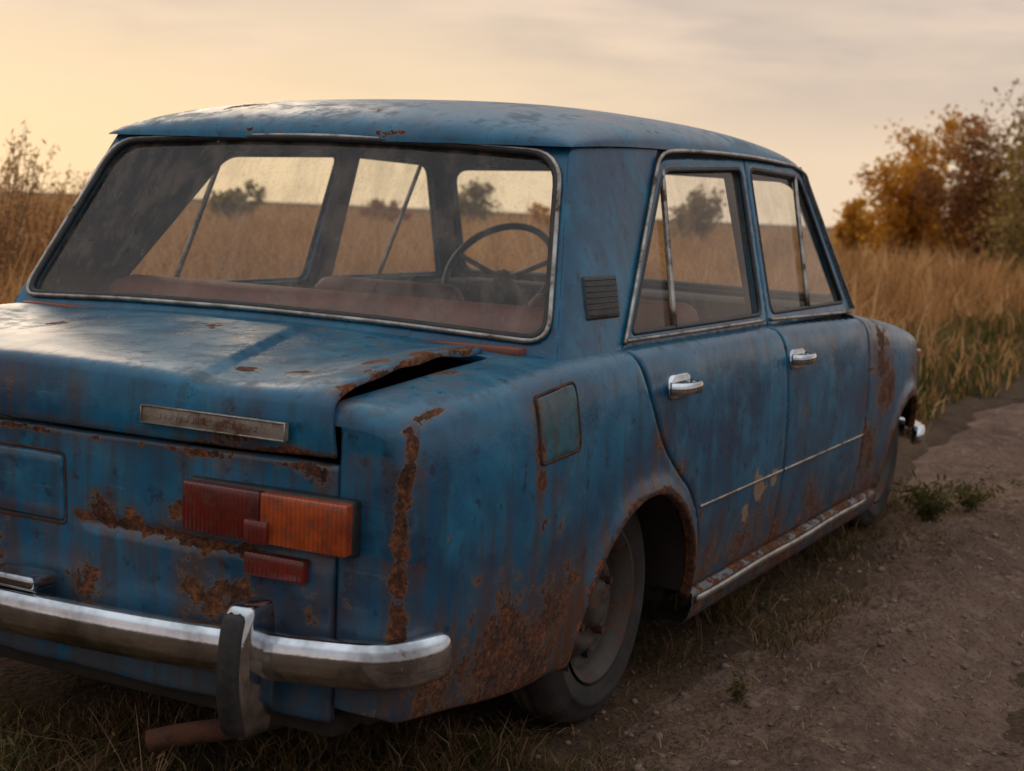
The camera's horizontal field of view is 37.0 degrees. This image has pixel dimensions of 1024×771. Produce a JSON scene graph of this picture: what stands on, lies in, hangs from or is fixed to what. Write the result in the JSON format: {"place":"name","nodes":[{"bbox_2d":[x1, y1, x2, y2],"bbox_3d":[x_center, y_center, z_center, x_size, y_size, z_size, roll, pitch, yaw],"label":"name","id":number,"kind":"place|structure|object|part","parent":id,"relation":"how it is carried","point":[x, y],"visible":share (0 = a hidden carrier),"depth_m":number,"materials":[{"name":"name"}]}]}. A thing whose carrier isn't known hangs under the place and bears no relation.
{"place":"outdoors","nodes":[
{"label":"outdoors","id":0,"kind":"place"},
{"bbox_2d":[0,191,1023,770],"bbox_3d":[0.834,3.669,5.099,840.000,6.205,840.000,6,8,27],"label":"ground","id":1,"kind":"structure","parent":0,"point":[32,685],"depth_m":3.66,"materials":[{"name":"soil"}]},
{"bbox_2d":[0,158,19,210],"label":"weed plant","id":2,"kind":"object","parent":1,"relation":"on","point":[5,176],"visible":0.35,"depth_m":11.30,"materials":[{"name":"brown plant"}]},
{"bbox_2d":[0,121,47,296],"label":"weed plant","id":3,"kind":"object","parent":1,"relation":"on","point":[8,216],"visible":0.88,"depth_m":9.43,"materials":[{"name":"brown plant"}]},
{"bbox_2d":[0,711,52,770],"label":"weed plant","id":4,"kind":"object","parent":1,"relation":"on","point":[6,759],"visible":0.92,"depth_m":2.90,"materials":[{"name":"green plant"}]},
{"bbox_2d":[0,136,63,295],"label":"weed plant","id":5,"kind":"object","parent":1,"relation":"on","point":[32,251],"visible":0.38,"depth_m":10.89,"materials":[{"name":"brown plant"}]},
{"bbox_2d":[13,162,89,269],"bbox_3d":[-3.586,-1.114,11.883,0.584,1.273,0.702,1,7,-14],"label":"weed plant","id":6,"kind":"object","parent":1,"relation":"on","point":[54,216],"visible":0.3,"depth_m":11.87,"materials":[{"name":"brown plant"}]},
{"bbox_2d":[25,169,94,240],"bbox_3d":[-3.863,-1.286,13.445,0.698,1.237,0.567,6,8,27],"label":"weed plant","id":7,"kind":"object","parent":1,"relation":"on","point":[80,187],"visible":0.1,"depth_m":13.31,"materials":[{"name":"brown plant"}]},
{"bbox_2d":[89,704,180,770],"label":"weed plant","id":8,"kind":"object","parent":1,"relation":"on","point":[159,756],"visible":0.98,"depth_m":2.71,"materials":[{"name":"plant"}]},
{"bbox_2d":[206,179,265,222],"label":"autumn bush","id":9,"kind":"object","parent":1,"relation":"on","point":[232,200],"visible":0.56,"depth_m":44.79,"materials":[{"name":"grey plant"}]},
{"bbox_2d":[358,198,412,224],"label":"autumn bush","id":10,"kind":"object","parent":1,"relation":"on","point":[390,210],"visible":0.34,"depth_m":49.52,"materials":[{"name":"grey plant"}]},
{"bbox_2d":[0,99,925,752],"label":"parked car","id":11,"kind":"object","parent":1,"relation":"on","point":[318,497],"visible":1,"depth_m":3.07,"materials":[{"name":"blue paint"}]},
{"bbox_3d":[-0.839,-0.183,4.416,0.222,1.047,1.022,6,8,27],"label":"rear door","id":12,"kind":"part","parent":11,"relation":"part of","materials":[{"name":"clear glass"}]},
{"bbox_3d":[-0.505,-0.345,3.427,1.478,0.456,0.314,6,8,27],"label":"rear window","id":13,"kind":"part","parent":11,"relation":"part of","materials":[{"name":"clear glass"}]},
{"bbox_3d":[-0.420,-0.264,5.199,0.225,1.048,0.909,6,8,27],"label":"front door","id":14,"kind":"part","parent":11,"relation":"part of","materials":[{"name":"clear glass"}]},
{"bbox_3d":[0.457,-0.040,3.739,0.222,1.047,1.022,6,8,27],"label":"rear door","id":15,"kind":"part","parent":11,"relation":"part of","materials":[{"name":"blue paint"}]},
{"bbox_3d":[0.874,-0.121,4.524,0.225,1.048,0.909,6,8,27],"label":"front door","id":16,"kind":"part","parent":11,"relation":"part of","materials":[{"name":"blue paint"}]},
{"bbox_2d":[458,177,500,225],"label":"autumn bush","id":17,"kind":"object","parent":1,"relation":"on","point":[474,206],"visible":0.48,"depth_m":51.42,"materials":[{"name":"grey plant"}]},
{"bbox_2d":[0,417,995,770],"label":"dry grass","id":18,"kind":"structure","parent":1,"relation":"on","point":[298,749],"depth_m":3.20,"materials":[{"name":"plant"}]},
{"bbox_2d":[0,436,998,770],"bbox_3d":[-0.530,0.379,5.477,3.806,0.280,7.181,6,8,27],"label":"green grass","id":19,"kind":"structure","parent":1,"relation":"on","point":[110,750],"depth_m":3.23,"materials":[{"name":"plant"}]},
{"bbox_2d":[0,182,1023,424],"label":"dry grass field","id":20,"kind":"structure","parent":1,"relation":"on","point":[271,241],"depth_m":16.78,"materials":[{"name":"beige plant"}]},
{"bbox_2d":[528,202,550,230],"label":"autumn bush","id":21,"kind":"object","parent":1,"relation":"on","point":[536,213],"visible":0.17,"depth_m":41.53,"materials":[{"name":"brown plant"}]},
{"bbox_2d":[668,182,728,242],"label":"autumn bush","id":22,"kind":"object","parent":1,"relation":"on","point":[700,203],"visible":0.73,"depth_m":42.84,"materials":[{"name":"grey plant"}]},
{"bbox_2d":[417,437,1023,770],"bbox_3d":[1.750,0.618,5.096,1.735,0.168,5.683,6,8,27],"label":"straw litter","id":23,"kind":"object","parent":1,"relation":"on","point":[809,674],"visible":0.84,"depth_m":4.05,"materials":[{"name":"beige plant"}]},
{"bbox_2d":[829,192,884,259],"bbox_3d":[8.901,-3.912,38.802,1.895,1.989,1.400,-1,8,-24],"label":"autumn bush","id":24,"kind":"object","parent":1,"relation":"on","point":[849,227],"visible":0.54,"depth_m":38.56,"materials":[{"name":"orange plant"}]},
{"bbox_2d":[849,103,973,262],"bbox_3d":[8.532,-4.120,32.513,2.718,3.831,2.627,6,8,27],"label":"autumn tree","id":25,"kind":"object","parent":1,"relation":"on","point":[895,219],"visible":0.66,"depth_m":32.30,"materials":[{"name":"orange plant"}]},
{"bbox_2d":[921,182,972,259],"bbox_3d":[10.341,-3.775,36.423,2.263,2.347,2.274,9,10,44],"label":"autumn bush","id":26,"kind":"object","parent":1,"relation":"on","point":[960,240],"visible":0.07,"depth_m":36.00,"materials":[{"name":"orange plant"}]},
{"bbox_2d":[890,108,1023,269],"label":"autumn tree","id":27,"kind":"object","parent":1,"relation":"on","point":[966,204],"visible":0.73,"depth_m":31.10,"materials":[{"name":"brown plant"}]},
{"bbox_2d":[960,78,1023,283],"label":"autumn tree","id":28,"kind":"object","parent":1,"relation":"on","point":[1018,182],"visible":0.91,"depth_m":25.39,"materials":[{"name":"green plant"}]},
{"bbox_2d":[997,179,1023,265],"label":"autumn bush","id":29,"kind":"object","parent":1,"relation":"on","point":[1010,223],"visible":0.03,"depth_m":33.64,"materials":[{"name":"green plant"}]},
{"bbox_2d":[0,0,1023,226],"label":"sky","id":30,"kind":"structure","parent":0,"point":[809,83],"materials":[{"name":"beige"}]},
{"bbox_2d":[534,403,1023,770],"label":"dirt road","id":31,"kind":"structure","parent":0,"point":[1000,425],"depth_m":3.91,"materials":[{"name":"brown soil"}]},
{"bbox_2d":[724,670,753,703],"bbox_3d":[0.536,0.710,3.623,0.071,0.074,0.081,4,7,10],"label":"weed plant","id":32,"kind":"object","parent":31,"relation":"on","point":[737,693],"visible":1,"depth_m":3.62,"materials":[{"name":"green plant"}]},
{"bbox_2d":[743,701,761,707],"bbox_3d":[0.564,0.749,3.580,0.041,0.022,0.026,6,8,27],"label":"stone","id":33,"kind":"object","parent":31,"relation":"on","point":[751,704],"visible":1,"depth_m":3.57,"materials":[{"name":"grey stone"}]},
{"bbox_2d":[888,469,984,521],"bbox_3d":[1.556,0.426,5.706,0.376,0.214,0.345,-2,8,-31],"label":"weed plant","id":34,"kind":"object","parent":31,"relation":"on","point":[926,509],"visible":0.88,"depth_m":5.69,"materials":[{"name":"green plant"}]},
{"bbox_2d":[930,471,1022,511],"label":"weed plant","id":35,"kind":"object","parent":31,"relation":"on","point":[971,503],"visible":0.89,"depth_m":5.89,"materials":[{"name":"green plant"}]},
{"bbox_2d":[863,295,1023,423],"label":"verge grass","id":36,"kind":"structure","parent":0,"point":[976,359],"depth_m":11.21,"materials":[{"name":"plant"}]}
]}

